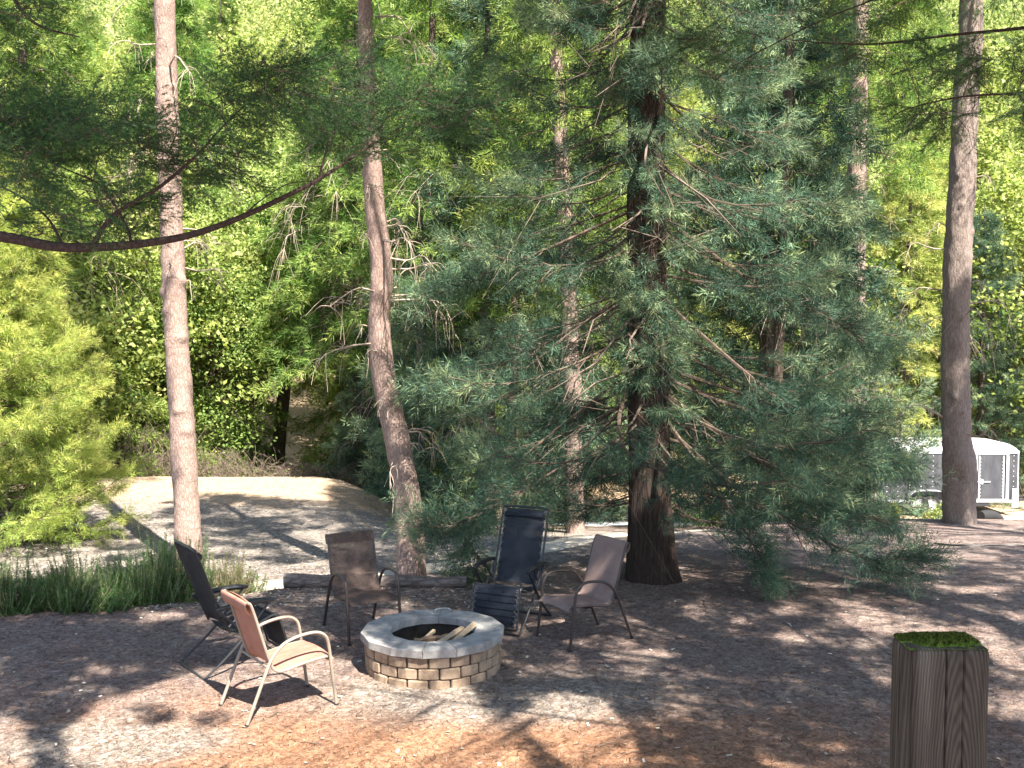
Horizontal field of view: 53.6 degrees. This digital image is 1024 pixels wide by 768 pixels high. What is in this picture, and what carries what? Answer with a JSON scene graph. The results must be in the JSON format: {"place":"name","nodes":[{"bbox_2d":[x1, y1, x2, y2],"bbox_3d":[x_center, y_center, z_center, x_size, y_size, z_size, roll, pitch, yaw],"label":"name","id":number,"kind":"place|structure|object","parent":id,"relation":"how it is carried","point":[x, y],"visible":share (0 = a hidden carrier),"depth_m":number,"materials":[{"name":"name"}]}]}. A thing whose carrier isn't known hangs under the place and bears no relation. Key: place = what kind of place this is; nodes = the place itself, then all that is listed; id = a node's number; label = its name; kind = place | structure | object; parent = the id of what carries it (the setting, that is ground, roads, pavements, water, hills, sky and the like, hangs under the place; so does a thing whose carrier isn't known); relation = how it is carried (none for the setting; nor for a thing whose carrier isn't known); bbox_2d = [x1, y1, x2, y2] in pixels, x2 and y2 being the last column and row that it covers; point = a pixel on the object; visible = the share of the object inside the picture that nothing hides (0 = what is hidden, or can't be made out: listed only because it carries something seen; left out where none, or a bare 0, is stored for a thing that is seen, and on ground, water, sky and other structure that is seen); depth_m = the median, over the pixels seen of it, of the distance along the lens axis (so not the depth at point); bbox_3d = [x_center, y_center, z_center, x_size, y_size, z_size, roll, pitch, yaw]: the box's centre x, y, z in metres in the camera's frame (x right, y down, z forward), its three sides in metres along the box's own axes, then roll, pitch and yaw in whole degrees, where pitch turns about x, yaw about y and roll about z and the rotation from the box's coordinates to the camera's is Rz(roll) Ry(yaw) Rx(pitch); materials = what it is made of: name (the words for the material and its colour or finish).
{"place":"outdoors","nodes":[
{"label":"outdoors","id":0,"kind":"place"},
{"bbox_2d":[182,529,708,591],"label":"path","id":1,"kind":"structure","parent":0,"point":[559,544],"depth_m":15.03,"materials":[{"name":"concrete"}]},
{"bbox_2d":[0,0,1023,767],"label":"ground","id":2,"kind":"structure","parent":0,"point":[706,560],"depth_m":9.48,"materials":[{"name":"soil"}]},
{"bbox_2d":[0,560,19,605],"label":"rosemary bush","id":3,"kind":"object","parent":2,"relation":"on","point":[2,571],"visible":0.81,"depth_m":10.92,"materials":[{"name":"green plant"}]},
{"bbox_2d":[6,47,53,389],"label":"fir tree","id":4,"kind":"object","parent":2,"relation":"on","point":[43,65],"depth_m":60.46,"materials":[{"name":"green plant"}]},
{"bbox_2d":[0,544,63,616],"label":"rosemary bush","id":5,"kind":"object","parent":2,"relation":"on","point":[12,605],"visible":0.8,"depth_m":10.93,"materials":[{"name":"green plant"}]},
{"bbox_2d":[28,0,78,84],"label":"fir tree","id":6,"kind":"object","parent":2,"relation":"on","point":[49,31],"depth_m":93.66,"materials":[{"name":"green plant"}]},
{"bbox_2d":[16,545,116,614],"bbox_3d":[-4.928,2.185,11.066,1.047,0.827,0.965,-2,4,-31],"label":"rosemary bush","id":7,"kind":"object","parent":2,"relation":"on","point":[61,599],"visible":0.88,"depth_m":10.98,"materials":[{"name":"green plant"}]},
{"bbox_2d":[0,144,153,557],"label":"young sequoia","id":8,"kind":"object","parent":2,"relation":"on","point":[62,482],"visible":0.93,"depth_m":15.37,"materials":[{"name":"green plant"}]},
{"bbox_2d":[4,431,169,476],"bbox_3d":[-10.499,2.058,24.713,4.786,2.035,2.960,0,3,0],"label":"brush","id":9,"kind":"object","parent":2,"relation":"on","point":[126,452],"visible":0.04,"depth_m":24.61,"materials":[{"name":"plant"}]},
{"bbox_2d":[57,0,119,105],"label":"fir tree","id":10,"kind":"object","parent":2,"relation":"on","point":[88,18],"visible":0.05,"depth_m":75.07,"materials":[{"name":"green plant"}]},
{"bbox_2d":[0,0,218,483],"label":"fir tree","id":11,"kind":"object","parent":2,"relation":"on","point":[68,42],"visible":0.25,"depth_m":24.57,"materials":[{"name":"green plant"}]},
{"bbox_2d":[70,550,164,613],"bbox_3d":[-4.470,2.229,11.303,0.905,0.673,0.985,2,3,28],"label":"rosemary bush","id":12,"kind":"object","parent":2,"relation":"on","point":[113,602],"visible":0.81,"depth_m":11.12,"materials":[{"name":"green plant"}]},
{"bbox_2d":[41,28,229,113],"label":"broadleaf tree","id":13,"kind":"object","parent":2,"relation":"on","point":[118,50],"depth_m":91.38,"materials":[{"name":"green plant"}]},
{"bbox_2d":[37,41,245,201],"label":"broadleaf tree","id":14,"kind":"object","parent":2,"relation":"on","point":[111,52],"depth_m":58.19,"materials":[{"name":"green plant"}]},
{"bbox_2d":[70,421,213,476],"bbox_3d":[-9.990,2.015,24.855,5.246,2.123,3.004,-1,3,-21],"label":"brush","id":15,"kind":"object","parent":2,"relation":"on","point":[145,447],"visible":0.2,"depth_m":24.69,"materials":[{"name":"plant"}]},
{"bbox_2d":[100,527,188,606],"bbox_3d":[-4.185,2.115,11.581,1.147,0.978,0.903,0,3,0],"label":"rosemary bush","id":16,"kind":"object","parent":2,"relation":"on","point":[143,585],"visible":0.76,"depth_m":11.46,"materials":[{"name":"green plant"}]},
{"bbox_2d":[2,131,292,471],"bbox_3d":[-10.627,-1.330,26.680,10.072,11.140,10.438,2,4,33],"label":"broadleaf tree","id":17,"kind":"object","parent":2,"relation":"on","point":[141,324],"visible":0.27,"depth_m":25.18,"materials":[{"name":"green plant"}]},
{"bbox_2d":[38,49,276,427],"bbox_3d":[-13.380,-4.013,35.824,11.934,15.369,11.227,-2,3,-31],"label":"broadleaf tree","id":18,"kind":"object","parent":2,"relation":"on","point":[134,129],"visible":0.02,"depth_m":34.93,"materials":[{"name":"green plant"}]},
{"bbox_2d":[104,6,243,443],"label":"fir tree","id":19,"kind":"object","parent":2,"relation":"on","point":[152,35],"visible":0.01,"depth_m":46.09,"materials":[{"name":"green plant"}]},
{"bbox_2d":[97,0,251,567],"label":"pine tree","id":20,"kind":"object","parent":2,"relation":"on","point":[182,443],"visible":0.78,"depth_m":13.86,"materials":[{"name":"brown plant"}]},
{"bbox_2d":[53,0,306,476],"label":"fir tree","id":21,"kind":"object","parent":2,"relation":"on","point":[189,42],"visible":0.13,"depth_m":29.12,"materials":[{"name":"green plant"}]},
{"bbox_2d":[144,530,224,603],"bbox_3d":[-3.806,2.186,11.722,0.921,0.934,0.946,-2,3,-28],"label":"rosemary bush","id":22,"kind":"object","parent":2,"relation":"on","point":[189,590],"visible":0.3,"depth_m":11.58,"materials":[{"name":"green plant"}]},
{"bbox_2d":[113,445,257,476],"bbox_3d":[-8.591,2.270,25.517,4.575,1.879,3.160,0,3,0],"label":"brush","id":23,"kind":"object","parent":2,"relation":"on","point":[197,459],"visible":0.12,"depth_m":25.25,"materials":[{"name":"plant"}]},
{"bbox_2d":[119,438,306,476],"bbox_3d":[-7.413,2.290,25.463,4.653,1.784,3.329,0,3,0],"label":"brush","id":24,"kind":"object","parent":2,"relation":"on","point":[224,461],"visible":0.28,"depth_m":25.21,"materials":[{"name":"brown plant"}]},
{"bbox_2d":[100,178,340,469],"bbox_3d":[-8.532,-1.091,28.524,7.399,9.529,6.961,0,3,7],"label":"broadleaf tree","id":25,"kind":"object","parent":2,"relation":"on","point":[250,362],"visible":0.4,"depth_m":27.51,"materials":[{"name":"green plant"}]},
{"bbox_2d":[181,548,266,601],"bbox_3d":[-3.381,2.273,11.919,1.028,0.677,0.805,0,3,0],"label":"rosemary bush","id":26,"kind":"object","parent":2,"relation":"on","point":[233,579],"visible":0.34,"depth_m":11.81,"materials":[{"name":"green plant"}]},
{"bbox_2d":[198,0,251,128],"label":"fir tree","id":27,"kind":"object","parent":2,"relation":"on","point":[233,25],"visible":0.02,"depth_m":97.75,"materials":[{"name":"green plant"}]},
{"bbox_2d":[179,0,271,363],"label":"fir tree","id":28,"kind":"object","parent":2,"relation":"on","point":[216,18],"visible":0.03,"depth_m":73.77,"materials":[{"name":"green plant"}]},
{"bbox_2d":[174,540,287,679],"bbox_3d":[-2.556,1.989,9.290,0.905,1.170,0.654,-2,4,-37],"label":"reclining chair","id":29,"kind":"object","parent":2,"relation":"on","point":[204,591],"visible":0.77,"depth_m":9.21,"materials":[{"name":"fabric"}]},
{"bbox_2d":[180,67,282,354],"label":"broadleaf tree","id":30,"kind":"object","parent":2,"relation":"on","point":[235,154],"visible":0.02,"depth_m":62.01,"materials":[{"name":"green plant"}]},
{"bbox_2d":[196,434,291,476],"bbox_3d":[-8.613,2.701,29.805,4.944,3.686,5.325,2,3,29],"label":"thicket","id":31,"kind":"object","parent":2,"relation":"on","point":[253,449],"visible":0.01,"depth_m":29.65,"materials":[{"name":"brown plant"}]},
{"bbox_2d":[236,569,276,593],"bbox_3d":[-3.131,2.389,12.061,0.620,0.438,0.602,-3,4,-42],"label":"rosemary bush","id":32,"kind":"object","parent":2,"relation":"on","point":[257,584],"visible":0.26,"depth_m":12.13,"materials":[{"name":"green plant"}]},
{"bbox_2d":[179,0,350,212],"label":"broadleaf tree","id":33,"kind":"object","parent":2,"relation":"on","point":[269,44],"visible":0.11,"depth_m":67.70,"materials":[{"name":"green plant"}]},
{"bbox_2d":[199,454,339,476],"bbox_3d":[-6.160,2.509,25.311,4.099,1.467,3.120,0,3,0],"label":"brush","id":34,"kind":"object","parent":2,"relation":"on","point":[274,473],"visible":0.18,"depth_m":25.38,"materials":[{"name":"brown plant"}]},
{"bbox_2d":[0,0,539,276],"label":"fir tree","id":35,"kind":"object","parent":2,"relation":"on","point":[67,120],"visible":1,"depth_m":7.03,"materials":[{"name":"green plant"}]},
{"bbox_2d":[0,476,551,608],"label":"wood chips","id":36,"kind":"object","parent":2,"relation":"on","point":[342,604],"visible":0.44,"depth_m":15.06,"materials":[{"name":"wood"}]},
{"bbox_2d":[218,589,338,727],"bbox_3d":[-1.902,2.139,8.229,0.805,0.979,0.578,-2,4,-37],"label":"sling chair","id":37,"kind":"object","parent":2,"relation":"on","point":[286,655],"visible":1,"depth_m":8.18,"materials":[{"name":"fabric"}]},
{"bbox_2d":[255,0,344,219],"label":"fir tree","id":38,"kind":"object","parent":2,"relation":"on","point":[304,19],"visible":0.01,"depth_m":94.04,"materials":[{"name":"green plant"}]},
{"bbox_2d":[283,573,331,587],"bbox_3d":[-2.187,2.346,12.101,1.056,0.190,0.181,0,3,-3],"label":"log","id":39,"kind":"object","parent":2,"relation":"on","point":[294,580],"visible":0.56,"depth_m":12.02,"materials":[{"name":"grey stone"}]},
{"bbox_2d":[195,83,421,476],"bbox_3d":[-5.848,-2.638,31.026,7.856,13.415,7.336,-3,4,-40],"label":"leaning tree","id":40,"kind":"object","parent":2,"relation":"on","point":[280,443],"visible":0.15,"depth_m":29.70,"materials":[{"name":"green plant"}]},
{"bbox_2d":[238,457,389,488],"bbox_3d":[-4.689,2.428,25.080,4.139,1.262,2.941,0,3,0],"label":"brush","id":41,"kind":"object","parent":2,"relation":"on","point":[335,475],"visible":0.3,"depth_m":24.97,"materials":[{"name":"brown plant"}]},
{"bbox_2d":[231,3,425,202],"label":"broadleaf tree","id":42,"kind":"object","parent":2,"relation":"on","point":[282,146],"visible":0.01,"depth_m":55.26,"materials":[{"name":"green plant"}]},
{"bbox_2d":[281,434,391,490],"bbox_3d":[-4.965,2.760,29.333,3.959,2.949,4.210,-2,4,-35],"label":"thicket","id":43,"kind":"object","parent":2,"relation":"on","point":[321,460],"visible":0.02,"depth_m":28.98,"materials":[{"name":"plant"}]},
{"bbox_2d":[235,171,453,419],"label":"broadleaf tree","id":44,"kind":"object","parent":2,"relation":"on","point":[293,346],"depth_m":46.28,"materials":[{"name":"green plant"}]},
{"bbox_2d":[256,1,458,437],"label":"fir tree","id":45,"kind":"object","parent":2,"relation":"on","point":[351,13],"visible":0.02,"depth_m":35.76,"materials":[{"name":"green plant"}]},
{"bbox_2d":[240,0,479,486],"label":"fir tree","id":46,"kind":"object","parent":2,"relation":"on","point":[333,183],"visible":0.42,"depth_m":25.64,"materials":[{"name":"green plant"}]},
{"bbox_2d":[322,529,400,645],"bbox_3d":[-1.529,2.038,10.296,0.578,0.979,0.805,-2,3,-29],"label":"sling chair","id":47,"kind":"object","parent":2,"relation":"on","point":[355,580],"visible":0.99,"depth_m":10.44,"materials":[{"name":"fabric"}]},
{"bbox_2d":[310,308,424,500],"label":"sequoia tree","id":48,"kind":"object","parent":2,"relation":"on","point":[343,458],"visible":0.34,"depth_m":25.23,"materials":[{"name":"green plant"}]},
{"bbox_2d":[279,0,473,575],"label":"pine tree","id":49,"kind":"object","parent":2,"relation":"on","point":[398,443],"visible":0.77,"depth_m":12.63,"materials":[{"name":"brown plant"}]},
{"bbox_2d":[315,157,464,467],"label":"fir tree","id":50,"kind":"object","parent":2,"relation":"on","point":[321,403],"visible":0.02,"depth_m":34.08,"materials":[{"name":"green plant"}]},
{"bbox_2d":[281,0,506,517],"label":"fir tree","id":51,"kind":"object","parent":2,"relation":"on","point":[318,417],"visible":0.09,"depth_m":27.89,"materials":[{"name":"green plant"}]},
{"bbox_2d":[307,0,525,493],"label":"pine tree","id":52,"kind":"object","parent":2,"relation":"on","point":[432,33],"visible":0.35,"depth_m":19.87,"materials":[{"name":"green plant"}]},
{"bbox_2d":[378,574,466,587],"bbox_3d":[-1.087,2.362,12.113,1.093,0.171,0.160,0,3,0],"label":"log","id":53,"kind":"object","parent":2,"relation":"on","point":[423,581],"visible":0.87,"depth_m":12.05,"materials":[{"name":"brown wood"}]},
{"bbox_2d":[361,609,503,688],"bbox_3d":[-0.720,2.420,9.259,1.293,0.382,1.308,0,3,0],"label":"fire pit","id":54,"kind":"object","parent":2,"relation":"on","point":[396,654],"visible":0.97,"depth_m":8.83,"materials":[{"name":"beige concrete"}]},
{"bbox_2d":[414,633,454,641],"bbox_3d":[-0.701,2.334,9.161,0.392,0.144,0.073,-1,3,-22],"label":"firewood","id":55,"kind":"object","parent":54,"relation":"in","point":[431,638],"visible":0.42,"depth_m":9.12,"materials":[{"name":"wood"}]},
{"bbox_2d":[438,626,464,640],"bbox_3d":[-0.610,2.302,9.098,0.061,0.132,0.542,2,4,37],"label":"firewood","id":56,"kind":"object","parent":54,"relation":"in","point":[453,633],"visible":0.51,"depth_m":9.18,"materials":[{"name":"wood"}]},
{"bbox_2d":[452,621,476,639],"bbox_3d":[-0.453,2.264,9.142,0.072,0.168,0.403,2,4,34],"label":"firewood","id":57,"kind":"object","parent":54,"relation":"in","point":[469,628],"visible":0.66,"depth_m":9.18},
{"bbox_2d":[341,0,628,535],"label":"sequoia tree","id":58,"kind":"object","parent":2,"relation":"on","point":[479,16],"visible":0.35,"depth_m":19.73,"materials":[{"name":"green plant"}]},
{"bbox_2d":[469,505,551,636],"bbox_3d":[-0.022,1.919,10.560,0.654,1.170,0.905,1,3,23],"label":"reclining chair","id":59,"kind":"object","parent":2,"relation":"on","point":[520,548],"visible":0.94,"depth_m":10.73,"materials":[{"name":"fabric"}]},
{"bbox_2d":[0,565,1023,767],"bbox_3d":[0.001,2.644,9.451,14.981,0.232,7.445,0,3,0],"label":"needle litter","id":60,"kind":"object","parent":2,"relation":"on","point":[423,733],"visible":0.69,"depth_m":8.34,"materials":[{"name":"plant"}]},
{"bbox_2d":[12,0,1023,334],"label":"wood","id":61,"kind":"object","parent":2,"relation":"on","point":[116,24],"visible":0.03,"depth_m":244.22,"materials":[{"name":"green plant"}]},
{"bbox_2d":[419,0,619,488],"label":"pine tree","id":62,"kind":"object","parent":2,"relation":"on","point":[570,160],"visible":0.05,"depth_m":23.42,"materials":[{"name":"green plant"}]},
{"bbox_2d":[444,0,667,533],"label":"pine tree","id":63,"kind":"object","parent":2,"relation":"on","point":[540,45],"visible":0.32,"depth_m":17.89,"materials":[{"name":"green plant"}]},
{"bbox_2d":[456,3,687,498],"bbox_3d":[1.798,-4.709,30.899,7.764,18.381,8.414,3,4,41],"label":"fir tree","id":64,"kind":"object","parent":2,"relation":"on","point":[593,209],"visible":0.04,"depth_m":29.89,"materials":[{"name":"green plant"}]},
{"bbox_2d":[536,534,633,651],"bbox_3d":[0.723,2.045,10.073,0.805,0.979,0.578,-2,4,-33],"label":"sling chair","id":65,"kind":"object","parent":2,"relation":"on","point":[598,585],"visible":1,"depth_m":10.08,"materials":[{"name":"fabric"}]},
{"bbox_2d":[595,2,740,136],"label":"broadleaf tree","id":66,"kind":"object","parent":2,"relation":"on","point":[677,62],"depth_m":74.50,"materials":[{"name":"green plant"}]},
{"bbox_2d":[587,56,753,495],"bbox_3d":[5.196,-3.210,32.800,6.513,15.472,6.855,0,3,0],"label":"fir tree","id":67,"kind":"object","parent":2,"relation":"on","point":[691,104],"visible":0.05,"depth_m":32.13,"materials":[{"name":"green plant"}]},
{"bbox_2d":[379,0,964,604],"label":"sequoia tree","id":68,"kind":"object","parent":2,"relation":"on","point":[643,90],"visible":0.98,"depth_m":12.02,"materials":[{"name":"green plant"}]},
{"bbox_2d":[577,111,808,416],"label":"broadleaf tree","id":69,"kind":"object","parent":2,"relation":"on","point":[685,246],"visible":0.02,"depth_m":44.28,"materials":[{"name":"green plant"}]},
{"bbox_2d":[624,0,821,97],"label":"broadleaf tree","id":70,"kind":"object","parent":2,"relation":"on","point":[689,9],"visible":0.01,"depth_m":94.33,"materials":[{"name":"green plant"}]},
{"bbox_2d":[671,40,827,337],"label":"broadleaf tree","id":71,"kind":"object","parent":2,"relation":"on","point":[700,107],"visible":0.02,"depth_m":55.05,"materials":[{"name":"green plant"}]},
{"bbox_2d":[680,72,819,442],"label":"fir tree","id":72,"kind":"object","parent":2,"relation":"on","point":[723,301],"depth_m":47.05,"materials":[{"name":"green plant"}]},
{"bbox_2d":[591,0,941,529],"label":"sequoia tree","id":73,"kind":"object","parent":2,"relation":"on","point":[763,326],"visible":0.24,"depth_m":20.68,"materials":[{"name":"green plant"}]},
{"bbox_2d":[667,0,935,521],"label":"pine tree","id":74,"kind":"object","parent":2,"relation":"on","point":[840,130],"visible":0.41,"depth_m":19.24,"materials":[{"name":"green plant"}]},
{"bbox_2d":[700,1,935,142],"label":"broadleaf tree","id":75,"kind":"object","parent":2,"relation":"on","point":[819,59],"visible":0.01,"depth_m":91.88,"materials":[{"name":"green plant"}]},
{"bbox_2d":[638,0,1023,155],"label":"fir tree","id":76,"kind":"object","parent":2,"relation":"on","point":[702,37],"visible":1,"depth_m":8.41,"materials":[{"name":"green plant"}]},
{"bbox_2d":[750,213,925,517],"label":"sequoia tree","id":77,"kind":"object","parent":2,"relation":"on","point":[883,383],"visible":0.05,"depth_m":23.22,"materials":[{"name":"green plant"}]},
{"bbox_2d":[705,117,998,409],"bbox_3d":[12.918,-3.213,40.806,11.227,15.369,11.934,-1,3,-12],"label":"broadleaf tree","id":78,"kind":"object","parent":2,"relation":"on","point":[898,260],"visible":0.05,"depth_m":38.99,"materials":[{"name":"green plant"}]},
{"bbox_2d":[820,1,885,187],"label":"fir tree","id":79,"kind":"object","parent":2,"relation":"on","point":[871,78],"depth_m":78.87,"materials":[{"name":"green plant"}]},
{"bbox_2d":[788,83,925,461],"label":"fir tree","id":80,"kind":"object","parent":2,"relation":"on","point":[869,108],"visible":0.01,"depth_m":46.30,"materials":[{"name":"green plant"}]},
{"bbox_2d":[776,0,954,510],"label":"pine tree","id":81,"kind":"object","parent":2,"relation":"on","point":[863,83],"visible":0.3,"depth_m":24.10,"materials":[{"name":"green plant"}]},
{"bbox_2d":[814,123,977,487],"bbox_3d":[14.802,-2.091,37.774,6.855,15.472,6.513,-1,3,-21],"label":"fir tree","id":82,"kind":"object","parent":2,"relation":"on","point":[895,203],"visible":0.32,"depth_m":37.10,"materials":[{"name":"green plant"}]},
{"bbox_2d":[866,58,940,405],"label":"fir tree","id":83,"kind":"object","parent":2,"relation":"on","point":[923,136],"visible":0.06,"depth_m":61.12,"materials":[{"name":"green plant"}]},
{"bbox_2d":[816,0,1023,524],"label":"pine tree","id":84,"kind":"object","parent":2,"relation":"on","point":[960,458],"visible":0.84,"depth_m":17.40,"materials":[{"name":"grey plant"}]},
{"bbox_2d":[874,0,978,182],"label":"fir tree","id":85,"kind":"object","parent":2,"relation":"on","point":[942,41],"visible":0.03,"depth_m":95.48,"materials":[{"name":"green plant"}]},
{"bbox_2d":[919,504,941,518],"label":"green shrub","id":86,"kind":"object","parent":2,"relation":"on","point":[936,512],"visible":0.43,"depth_m":19.75,"materials":[{"name":"green plant"}]},
{"bbox_2d":[872,66,1004,209],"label":"broadleaf tree","id":87,"kind":"object","parent":2,"relation":"on","point":[937,93],"depth_m":75.40,"materials":[{"name":"green plant"}]},
{"bbox_2d":[889,630,988,767],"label":"wooden post","id":88,"kind":"object","parent":2,"relation":"on","point":[939,702],"visible":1,"depth_m":1.80,"materials":[{"name":"brown wood"}]},
{"bbox_2d":[891,158,997,438],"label":"fir tree","id":89,"kind":"object","parent":2,"relation":"on","point":[942,172],"visible":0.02,"depth_m":49.30,"materials":[{"name":"green plant"}]},
{"bbox_2d":[867,76,1022,308],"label":"broadleaf tree","id":90,"kind":"object","parent":2,"relation":"on","point":[984,148],"visible":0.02,"depth_m":59.18,"materials":[{"name":"green plant"}]},
{"bbox_2d":[869,438,1023,514],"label":"camper trailer","id":91,"kind":"object","parent":2,"relation":"on","point":[997,482],"visible":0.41,"depth_m":33.19,"materials":[{"name":"metal"}]},
{"bbox_2d":[890,126,1023,488],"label":"broadleaf tree","id":92,"kind":"object","parent":2,"relation":"on","point":[1013,223],"visible":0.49,"depth_m":37.23,"materials":[{"name":"green plant"}]},
{"bbox_2d":[896,78,1023,321],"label":"broadleaf tree","id":93,"kind":"object","parent":2,"relation":"on","point":[988,143],"visible":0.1,"depth_m":56.09,"materials":[{"name":"green plant"}]},
{"bbox_2d":[901,205,1023,509],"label":"sequoia tree","id":94,"kind":"object","parent":2,"relation":"on","point":[982,418],"visible":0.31,"depth_m":36.30,"materials":[{"name":"green plant"}]},
{"bbox_2d":[919,17,1023,147],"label":"broadleaf tree","id":95,"kind":"object","parent":2,"relation":"on","point":[1002,80],"visible":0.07,"depth_m":91.81,"materials":[{"name":"green plant"}]},
{"bbox_2d":[949,40,1003,206],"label":"fir tree","id":96,"kind":"object","parent":2,"relation":"on","point":[985,50],"visible":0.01,"depth_m":95.05,"materials":[{"name":"green plant"}]},
{"bbox_2d":[970,145,1023,473],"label":"fir tree","id":97,"kind":"object","parent":2,"relation":"on","point":[1021,270],"visible":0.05,"depth_m":42.16,"materials":[{"name":"green plant"}]},
{"bbox_2d":[971,96,1023,442],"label":"fir tree","id":98,"kind":"object","parent":2,"relation":"on","point":[1018,135],"depth_m":46.79,"materials":[{"name":"green plant"}]},
{"bbox_2d":[0,514,1023,767],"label":"fallen twigs","id":99,"kind":"object","parent":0,"point":[536,660],"depth_m":9.01,"materials":[{"name":"wood"}]},
{"bbox_2d":[497,518,1023,525],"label":"driveway","id":100,"kind":"structure","parent":0,"point":[609,524],"depth_m":20.77,"materials":[{"name":"asphalt"}]},
{"bbox_2d":[977,510,1003,518],"bbox_3d":[9.287,2.576,19.612,0.860,0.324,0.220,-2,4,-36],"label":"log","id":101,"kind":"object","parent":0,"point":[987,514],"visible":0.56,"depth_m":19.40,"materials":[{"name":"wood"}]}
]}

